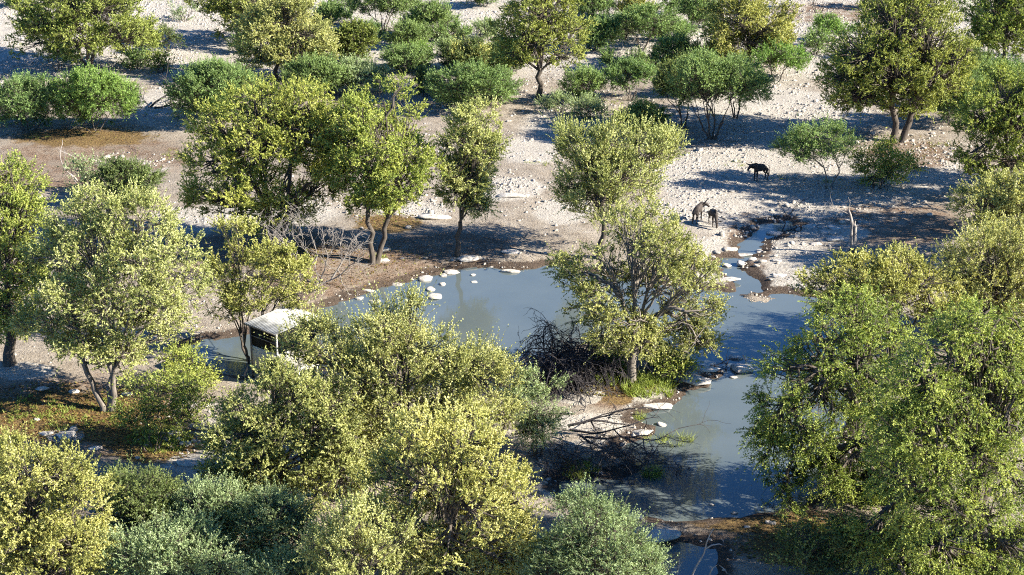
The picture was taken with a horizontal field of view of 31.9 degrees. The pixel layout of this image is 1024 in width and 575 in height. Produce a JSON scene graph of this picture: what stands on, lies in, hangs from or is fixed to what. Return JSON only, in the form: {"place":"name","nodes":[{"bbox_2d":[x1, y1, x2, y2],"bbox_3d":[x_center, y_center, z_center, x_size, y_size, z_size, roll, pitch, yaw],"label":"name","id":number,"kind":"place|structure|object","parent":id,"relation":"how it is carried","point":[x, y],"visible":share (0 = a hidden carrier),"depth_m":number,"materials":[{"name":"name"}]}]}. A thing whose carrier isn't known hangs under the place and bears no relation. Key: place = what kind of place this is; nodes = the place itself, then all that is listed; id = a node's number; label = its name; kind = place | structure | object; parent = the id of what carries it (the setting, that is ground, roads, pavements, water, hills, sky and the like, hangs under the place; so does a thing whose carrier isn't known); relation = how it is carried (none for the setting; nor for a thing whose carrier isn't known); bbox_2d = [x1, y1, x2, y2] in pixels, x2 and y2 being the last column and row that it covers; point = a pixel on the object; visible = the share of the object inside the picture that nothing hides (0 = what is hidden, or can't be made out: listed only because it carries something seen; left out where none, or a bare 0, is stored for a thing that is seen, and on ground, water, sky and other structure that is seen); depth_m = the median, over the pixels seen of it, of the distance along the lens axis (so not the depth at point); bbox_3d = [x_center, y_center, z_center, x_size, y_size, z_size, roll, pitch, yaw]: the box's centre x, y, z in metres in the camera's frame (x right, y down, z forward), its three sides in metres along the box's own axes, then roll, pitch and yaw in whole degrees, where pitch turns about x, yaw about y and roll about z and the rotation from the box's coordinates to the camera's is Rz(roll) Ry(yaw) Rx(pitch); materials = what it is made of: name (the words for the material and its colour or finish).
{"place":"outdoors","nodes":[
{"label":"outdoors","id":0,"kind":"place"},
{"bbox_2d":[0,0,1023,574],"bbox_3d":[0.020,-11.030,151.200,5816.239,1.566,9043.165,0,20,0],"label":"ground","id":1,"kind":"structure","parent":0,"point":[486,236],"depth_m":133.81,"materials":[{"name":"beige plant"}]},
{"bbox_2d":[0,147,58,366],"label":"leafy tree","id":2,"kind":"object","parent":1,"relation":"on","point":[14,197],"visible":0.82,"depth_m":102.48,"materials":[{"name":"green plant"}]},
{"bbox_2d":[0,69,76,131],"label":"round bush","id":3,"kind":"object","parent":1,"relation":"on","point":[31,100],"visible":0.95,"depth_m":154.75,"materials":[{"name":"green plant"}]},
{"bbox_2d":[30,39,85,71],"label":"umbrella tree","id":4,"kind":"object","parent":1,"relation":"on","point":[65,55],"visible":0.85,"depth_m":177.53,"materials":[{"name":"green plant"}]},
{"bbox_2d":[0,411,128,574],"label":"leafy tree","id":5,"kind":"object","parent":1,"relation":"on","point":[42,535],"visible":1,"depth_m":75.76,"materials":[{"name":"green plant"}]},
{"bbox_2d":[54,146,108,191],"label":"twiggy shrub","id":6,"kind":"object","parent":1,"relation":"on","point":[81,170],"visible":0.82,"depth_m":139.68,"materials":[{"name":"green plant"}]},
{"bbox_2d":[3,0,164,69],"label":"leafy tree","id":7,"kind":"object","parent":1,"relation":"on","point":[68,16],"visible":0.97,"depth_m":174.45,"materials":[{"name":"green plant"}]},
{"bbox_2d":[47,57,148,132],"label":"round bush","id":8,"kind":"object","parent":1,"relation":"on","point":[89,101],"visible":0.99,"depth_m":153.73,"materials":[{"name":"green plant"}]},
{"bbox_2d":[2,172,223,411],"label":"leafy tree","id":9,"kind":"object","parent":1,"relation":"on","point":[64,289],"visible":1,"depth_m":96.09,"materials":[{"name":"green plant"}]},
{"bbox_2d":[87,147,167,203],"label":"round bush","id":10,"kind":"object","parent":1,"relation":"on","point":[124,171],"visible":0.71,"depth_m":135.28,"materials":[{"name":"green plant"}]},
{"bbox_2d":[114,44,159,69],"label":"round bush","id":11,"kind":"object","parent":1,"relation":"on","point":[139,57],"visible":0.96,"depth_m":178.90,"materials":[{"name":"green plant"}]},
{"bbox_2d":[88,448,188,534],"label":"feathery shrub","id":12,"kind":"object","parent":1,"relation":"on","point":[145,499],"visible":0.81,"depth_m":83.51,"materials":[{"name":"green plant"}]},
{"bbox_2d":[141,40,178,72],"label":"round bush","id":13,"kind":"object","parent":1,"relation":"on","point":[156,58],"visible":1,"depth_m":177.79,"materials":[{"name":"green plant"}]},
{"bbox_2d":[103,348,219,452],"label":"sprawling shrub","id":14,"kind":"object","parent":1,"relation":"on","point":[180,405],"visible":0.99,"depth_m":93.35,"materials":[{"name":"green plant"}]},
{"bbox_2d":[152,17,186,52],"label":"round bush","id":15,"kind":"object","parent":1,"relation":"on","point":[169,34],"visible":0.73,"depth_m":186.35,"materials":[{"name":"green plant"}]},
{"bbox_2d":[90,481,265,574],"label":"feathery shrub","id":16,"kind":"object","parent":1,"relation":"on","point":[149,552],"visible":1,"depth_m":77.96,"materials":[{"name":"green plant"}]},
{"bbox_2d":[166,0,200,21],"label":"round bush","id":17,"kind":"object","parent":1,"relation":"on","point":[176,12],"visible":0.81,"depth_m":203.44,"materials":[{"name":"green plant"}]},
{"bbox_2d":[152,334,226,395],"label":"sprawling shrub","id":18,"kind":"object","parent":1,"relation":"on","point":[180,355],"visible":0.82,"depth_m":102.20,"materials":[{"name":"green plant"}]},
{"bbox_2d":[146,467,263,542],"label":"feathery shrub","id":19,"kind":"object","parent":1,"relation":"on","point":[220,499],"visible":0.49,"depth_m":83.14,"materials":[{"name":"green plant"}]},
{"bbox_2d":[154,50,269,122],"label":"round bush","id":20,"kind":"object","parent":1,"relation":"on","point":[208,77],"visible":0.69,"depth_m":155.48,"materials":[{"name":"green plant"}]},
{"bbox_2d":[184,0,281,43],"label":"leafy tree","id":21,"kind":"object","parent":1,"relation":"on","point":[224,8],"visible":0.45,"depth_m":187.59,"materials":[{"name":"green plant"}]},
{"bbox_2d":[193,207,326,363],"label":"leafy tree","id":22,"kind":"object","parent":1,"relation":"on","point":[233,288],"visible":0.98,"depth_m":105.62,"materials":[{"name":"green plant"}]},
{"bbox_2d":[173,68,357,246],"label":"leafy tree","id":23,"kind":"object","parent":1,"relation":"on","point":[266,139],"visible":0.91,"depth_m":121.61,"materials":[{"name":"green plant"}]},
{"bbox_2d":[220,470,328,561],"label":"feathery shrub","id":24,"kind":"object","parent":1,"relation":"on","point":[268,516],"visible":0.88,"depth_m":81.55,"materials":[{"name":"green plant"}]},
{"bbox_2d":[211,0,341,78],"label":"leafy tree","id":25,"kind":"object","parent":1,"relation":"on","point":[280,31],"visible":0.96,"depth_m":171.88,"materials":[{"name":"green plant"}]},
{"bbox_2d":[224,531,329,574],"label":"feathery shrub","id":26,"kind":"object","parent":1,"relation":"on","point":[280,565],"visible":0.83,"depth_m":78.48,"materials":[{"name":"green plant"}]},
{"bbox_2d":[244,306,318,384],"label":"game hide","id":27,"kind":"object","parent":1,"relation":"on","point":[264,323],"visible":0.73,"depth_m":104.35,"materials":[{"name":"metal"}]},
{"bbox_2d":[187,346,390,517],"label":"leafy tree","id":28,"kind":"object","parent":1,"relation":"on","point":[326,453],"visible":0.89,"depth_m":85.38,"materials":[{"name":"green plant"}]},
{"bbox_2d":[276,47,353,95],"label":"round bush","id":29,"kind":"object","parent":1,"relation":"on","point":[324,70],"visible":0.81,"depth_m":166.99,"materials":[{"name":"green plant"}]},
{"bbox_2d":[256,198,373,296],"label":"dead shrub","id":30,"kind":"object","parent":1,"relation":"on","point":[323,236],"visible":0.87,"depth_m":119.06,"materials":[{"name":"wood"}]},
{"bbox_2d":[306,0,354,22],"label":"round bush","id":31,"kind":"object","parent":1,"relation":"on","point":[333,9],"visible":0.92,"depth_m":201.71,"materials":[{"name":"green plant"}]},
{"bbox_2d":[330,15,380,60],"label":"round bush","id":32,"kind":"object","parent":1,"relation":"on","point":[352,32],"visible":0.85,"depth_m":181.10,"materials":[{"name":"green plant"}]},
{"bbox_2d":[277,466,446,574],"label":"leafy bush","id":33,"kind":"object","parent":1,"relation":"on","point":[336,543],"visible":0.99,"depth_m":74.69,"materials":[{"name":"green plant"}]},
{"bbox_2d":[330,45,393,94],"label":"round bush","id":34,"kind":"object","parent":1,"relation":"on","point":[360,69],"visible":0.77,"depth_m":169.63,"materials":[{"name":"green plant"}]},
{"bbox_2d":[343,0,424,31],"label":"tree","id":35,"kind":"object","parent":1,"relation":"on","point":[400,6],"visible":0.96,"depth_m":196.29,"materials":[{"name":"green plant"}]},
{"bbox_2d":[318,69,454,264],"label":"leafy tree","id":36,"kind":"object","parent":1,"relation":"on","point":[383,185],"visible":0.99,"depth_m":120.29,"materials":[{"name":"green plant"}]},
{"bbox_2d":[253,268,535,481],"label":"leafy tree","id":37,"kind":"object","parent":1,"relation":"on","point":[384,345],"visible":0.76,"depth_m":87.12,"materials":[{"name":"green plant"}]},
{"bbox_2d":[381,13,435,47],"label":"round bush","id":38,"kind":"object","parent":1,"relation":"on","point":[410,29],"visible":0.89,"depth_m":187.63,"materials":[{"name":"green plant"}]},
{"bbox_2d":[376,38,441,74],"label":"round bush","id":39,"kind":"object","parent":1,"relation":"on","point":[397,56],"visible":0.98,"depth_m":176.89,"materials":[{"name":"green plant"}]},
{"bbox_2d":[409,60,443,96],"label":"round bush","id":40,"kind":"object","parent":1,"relation":"on","point":[421,72],"visible":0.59,"depth_m":168.24,"materials":[{"name":"green plant"}]},
{"bbox_2d":[393,0,466,29],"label":"round bush","id":41,"kind":"object","parent":1,"relation":"on","point":[430,12],"visible":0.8,"depth_m":191.66,"materials":[{"name":"green plant"}]},
{"bbox_2d":[0,253,865,557],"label":"undergrowth","id":42,"kind":"object","parent":1,"relation":"on","point":[188,437],"visible":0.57,"depth_m":98.43,"materials":[{"name":"green plant"}]},
{"bbox_2d":[334,388,553,574],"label":"leafy tree","id":43,"kind":"object","parent":1,"relation":"on","point":[452,462],"visible":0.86,"depth_m":76.58,"materials":[{"name":"green plant"}]},
{"bbox_2d":[427,18,473,40],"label":"round bush","id":44,"kind":"object","parent":1,"relation":"on","point":[456,29],"visible":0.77,"depth_m":191.94,"materials":[{"name":"green plant"}]},
{"bbox_2d":[433,32,494,68],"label":"round bush","id":45,"kind":"object","parent":1,"relation":"on","point":[443,54],"visible":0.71,"depth_m":177.12,"materials":[{"name":"green plant"}]},
{"bbox_2d":[448,29,491,65],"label":"round bush","id":46,"kind":"object","parent":1,"relation":"on","point":[472,52],"visible":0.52,"depth_m":177.15,"materials":[{"name":"green plant"}]},
{"bbox_2d":[430,83,513,256],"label":"leafy tree","id":47,"kind":"object","parent":1,"relation":"on","point":[467,158],"visible":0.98,"depth_m":123.10,"materials":[{"name":"green plant"}]},
{"bbox_2d":[423,56,527,107],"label":"round bush","id":48,"kind":"object","parent":1,"relation":"on","point":[497,82],"visible":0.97,"depth_m":161.88,"materials":[{"name":"green plant"}]},
{"bbox_2d":[0,67,958,566],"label":"leaf litter","id":49,"kind":"object","parent":1,"relation":"on","point":[196,429],"visible":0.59,"depth_m":100.07,"materials":[{"name":"brown plant"}]},
{"bbox_2d":[467,11,504,37],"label":"round bush","id":50,"kind":"object","parent":1,"relation":"on","point":[482,28],"visible":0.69,"depth_m":193.27,"materials":[{"name":"green plant"}]},
{"bbox_2d":[0,0,1020,573],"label":"rubble","id":51,"kind":"object","parent":1,"relation":"on","point":[702,182],"visible":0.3,"depth_m":151.87,"materials":[{"name":"stone"}]},
{"bbox_2d":[494,357,576,460],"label":"leafy tree","id":52,"kind":"object","parent":1,"relation":"on","point":[530,425],"visible":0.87,"depth_m":93.63,"materials":[{"name":"green plant"}]},
{"bbox_2d":[481,0,600,100],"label":"leafy tree","id":53,"kind":"object","parent":1,"relation":"on","point":[531,40],"visible":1,"depth_m":164.42,"materials":[{"name":"green plant"}]},
{"bbox_2d":[533,83,573,112],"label":"round bush","id":54,"kind":"object","parent":1,"relation":"on","point":[557,96],"visible":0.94,"depth_m":163.21,"materials":[{"name":"green plant"}]},
{"bbox_2d":[556,60,608,99],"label":"round bush","id":55,"kind":"object","parent":1,"relation":"on","point":[579,82],"visible":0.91,"depth_m":165.48,"materials":[{"name":"green plant"}]},
{"bbox_2d":[504,308,663,410],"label":"brush pile","id":56,"kind":"object","parent":1,"relation":"on","point":[571,361],"visible":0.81,"depth_m":103.20,"materials":[{"name":"brown wood"}]},
{"bbox_2d":[558,88,610,120],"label":"round bush","id":57,"kind":"object","parent":1,"relation":"on","point":[588,104],"visible":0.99,"depth_m":160.81,"materials":[{"name":"green plant"}]},
{"bbox_2d":[504,472,677,574],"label":"leafy bush","id":58,"kind":"object","parent":1,"relation":"on","point":[578,551],"visible":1,"depth_m":75.24,"materials":[{"name":"green plant"}]},
{"bbox_2d":[567,0,617,18],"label":"round bush","id":59,"kind":"object","parent":1,"relation":"on","point":[591,5],"visible":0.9,"depth_m":203.43,"materials":[{"name":"green plant"}]},
{"bbox_2d":[573,4,624,51],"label":"round bush","id":60,"kind":"object","parent":1,"relation":"on","point":[607,27],"visible":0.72,"depth_m":187.42,"materials":[{"name":"green plant"}]},
{"bbox_2d":[594,38,635,67],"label":"round bush","id":61,"kind":"object","parent":1,"relation":"on","point":[607,55],"visible":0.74,"depth_m":179.24,"materials":[{"name":"green plant"}]},
{"bbox_2d":[541,94,692,259],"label":"leafy tree","id":62,"kind":"object","parent":1,"relation":"on","point":[598,158],"visible":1,"depth_m":121.52,"materials":[{"name":"green plant"}]},
{"bbox_2d":[594,51,657,101],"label":"umbrella tree","id":63,"kind":"object","parent":1,"relation":"on","point":[638,73],"visible":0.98,"depth_m":165.74,"materials":[{"name":"green plant"}]},
{"bbox_2d":[613,0,659,15],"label":"round bush","id":64,"kind":"object","parent":1,"relation":"on","point":[620,5],"visible":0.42,"depth_m":202.52,"materials":[{"name":"green plant"}]},
{"bbox_2d":[541,187,736,384],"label":"leafy tree","id":65,"kind":"object","parent":1,"relation":"on","point":[654,239],"visible":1,"depth_m":100.90,"materials":[{"name":"green plant"}]},
{"bbox_2d":[587,348,690,398],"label":"grass","id":66,"kind":"structure","parent":1,"relation":"on","point":[642,378],"depth_m":103.60,"materials":[{"name":"green plant"}]},
{"bbox_2d":[551,401,726,481],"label":"fallen branch","id":67,"kind":"object","parent":1,"relation":"on","point":[591,420],"visible":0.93,"depth_m":95.89,"materials":[{"name":"brown wood"}]},
{"bbox_2d":[614,94,677,131],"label":"round bush","id":68,"kind":"object","parent":1,"relation":"on","point":[639,107],"visible":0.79,"depth_m":156.04,"materials":[{"name":"green plant"}]},
{"bbox_2d":[608,1,688,49],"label":"round bush","id":69,"kind":"object","parent":1,"relation":"on","point":[642,17],"visible":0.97,"depth_m":186.85,"materials":[{"name":"green plant"}]},
{"bbox_2d":[629,46,669,74],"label":"round bush","id":70,"kind":"object","parent":1,"relation":"on","point":[648,56],"visible":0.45,"depth_m":176.44,"materials":[{"name":"green plant"}]},
{"bbox_2d":[646,529,680,542],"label":"rock","id":71,"kind":"object","parent":1,"relation":"on","point":[665,535],"visible":0.73,"depth_m":86.50,"materials":[{"name":"stone"}]},
{"bbox_2d":[644,15,702,37],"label":"round bush","id":72,"kind":"object","parent":1,"relation":"on","point":[687,26],"visible":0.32,"depth_m":193.45,"materials":[{"name":"green plant"}]},
{"bbox_2d":[644,343,704,386],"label":"sprawling shrub","id":73,"kind":"object","parent":1,"relation":"on","point":[673,371],"visible":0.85,"depth_m":104.21,"materials":[{"name":"green plant"}]},
{"bbox_2d":[648,29,706,66],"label":"round bush","id":74,"kind":"object","parent":1,"relation":"on","point":[667,46],"visible":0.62,"depth_m":177.48,"materials":[{"name":"green plant"}]},
{"bbox_2d":[648,51,711,129],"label":"umbrella tree","id":75,"kind":"object","parent":1,"relation":"on","point":[658,82],"visible":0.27,"depth_m":155.31,"materials":[{"name":"green plant"}]},
{"bbox_2d":[676,375,711,385],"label":"rock","id":76,"kind":"object","parent":1,"relation":"on","point":[703,381],"visible":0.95,"depth_m":104.84,"materials":[{"name":"stone"}]},
{"bbox_2d":[673,0,717,28],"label":"round bush","id":77,"kind":"object","parent":1,"relation":"on","point":[690,9],"visible":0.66,"depth_m":198.37,"materials":[{"name":"green plant"}]},
{"bbox_2d":[657,40,783,139],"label":"umbrella tree","id":78,"kind":"object","parent":1,"relation":"on","point":[742,81],"visible":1,"depth_m":151.03,"materials":[{"name":"green plant"}]},
{"bbox_2d":[724,50,767,118],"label":"umbrella tree","id":79,"kind":"object","parent":1,"relation":"on","point":[756,63],"visible":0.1,"depth_m":159.41,"materials":[{"name":"green plant"}]},
{"bbox_2d":[696,0,804,66],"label":"leafy tree","id":80,"kind":"object","parent":1,"relation":"on","point":[750,15],"visible":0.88,"depth_m":176.31,"materials":[{"name":"green plant"}]},
{"bbox_2d":[749,37,813,81],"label":"umbrella tree","id":81,"kind":"object","parent":1,"relation":"on","point":[771,56],"visible":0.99,"depth_m":174.46,"materials":[{"name":"green plant"}]},
{"bbox_2d":[794,25,835,54],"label":"round bush","id":82,"kind":"object","parent":1,"relation":"on","point":[810,43],"visible":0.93,"depth_m":185.47,"materials":[{"name":"green plant"}]},
{"bbox_2d":[768,104,865,188],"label":"tree","id":83,"kind":"object","parent":1,"relation":"on","point":[799,139],"visible":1,"depth_m":138.90,"materials":[{"name":"green plant"}]},
{"bbox_2d":[755,491,886,574],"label":"sprawling shrub","id":84,"kind":"object","parent":1,"relation":"on","point":[800,548],"visible":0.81,"depth_m":80.98,"materials":[{"name":"green plant"}]},
{"bbox_2d":[802,9,857,43],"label":"round bush","id":85,"kind":"object","parent":1,"relation":"on","point":[836,24],"visible":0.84,"depth_m":190.07,"materials":[{"name":"green plant"}]},
{"bbox_2d":[734,269,936,519],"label":"leafy tree","id":86,"kind":"object","parent":1,"relation":"on","point":[832,373],"visible":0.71,"depth_m":86.99,"materials":[{"name":"green plant"}]},
{"bbox_2d":[830,188,856,255],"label":"dead tree","id":87,"kind":"object","parent":1,"relation":"on","point":[853,234],"visible":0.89,"depth_m":125.66,"materials":[{"name":"grey wood"}]},
{"bbox_2d":[787,237,970,357],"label":"leafy tree","id":88,"kind":"object","parent":1,"relation":"on","point":[901,284],"visible":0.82,"depth_m":101.66,"materials":[{"name":"green plant"}]},
{"bbox_2d":[843,127,934,188],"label":"twiggy shrub","id":89,"kind":"object","parent":1,"relation":"on","point":[897,160],"visible":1,"depth_m":139.33,"materials":[{"name":"green plant"}]},
{"bbox_2d":[808,0,986,142],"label":"leafy tree","id":90,"kind":"object","parent":1,"relation":"on","point":[874,63],"visible":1,"depth_m":149.17,"materials":[{"name":"green plant"}]},
{"bbox_2d":[821,290,1023,574],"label":"leafy tree","id":91,"kind":"object","parent":1,"relation":"on","point":[964,346],"visible":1,"depth_m":76.53,"materials":[{"name":"green plant"}]},
{"bbox_2d":[931,56,997,125],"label":"round bush","id":92,"kind":"object","parent":1,"relation":"on","point":[945,105],"visible":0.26,"depth_m":156.82,"materials":[{"name":"green plant"}]},
{"bbox_2d":[921,200,1023,347],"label":"leafy tree","id":93,"kind":"object","parent":1,"relation":"on","point":[999,282],"visible":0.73,"depth_m":105.94,"materials":[{"name":"green plant"}]},
{"bbox_2d":[944,165,1023,261],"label":"leafy tree","id":94,"kind":"object","parent":1,"relation":"on","point":[1007,196],"visible":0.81,"depth_m":120.07,"materials":[{"name":"green plant"}]},
{"bbox_2d":[949,55,1023,186],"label":"leafy tree","id":95,"kind":"object","parent":1,"relation":"on","point":[1004,120],"visible":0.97,"depth_m":134.00,"materials":[{"name":"green plant"}]},
{"bbox_2d":[957,0,1023,58],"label":"leafy tree","id":96,"kind":"object","parent":1,"relation":"on","point":[996,23],"visible":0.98,"depth_m":179.64,"materials":[{"name":"green plant"}]},
{"bbox_2d":[974,49,1023,106],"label":"round bush","id":97,"kind":"object","parent":1,"relation":"on","point":[985,60],"visible":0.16,"depth_m":163.10,"materials":[{"name":"green plant"}]},
{"bbox_2d":[188,220,863,574],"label":"water","id":98,"kind":"structure","parent":0,"point":[496,298],"depth_m":109.05,"materials":[{"name":"blue liquid"}]},
{"bbox_2d":[530,436,591,483],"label":"brush pile","id":99,"kind":"object","parent":98,"relation":"on","point":[564,462],"visible":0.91,"depth_m":92.91,"materials":[{"name":"brown wood"}]},
{"bbox_2d":[526,411,692,487],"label":"brush pile","id":100,"kind":"object","parent":98,"relation":"in","point":[624,453],"visible":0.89,"depth_m":93.62,"materials":[{"name":"brown wood"}]},
{"bbox_2d":[574,431,653,469],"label":"fallen branch","id":101,"kind":"object","parent":100,"relation":"on","point":[599,454],"visible":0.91,"depth_m":93.69,"materials":[{"name":"brown wood"}]},
{"bbox_2d":[562,409,699,480],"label":"reeds","id":102,"kind":"object","parent":98,"relation":"in","point":[655,475],"visible":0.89,"depth_m":93.70,"materials":[{"name":"green plant"}]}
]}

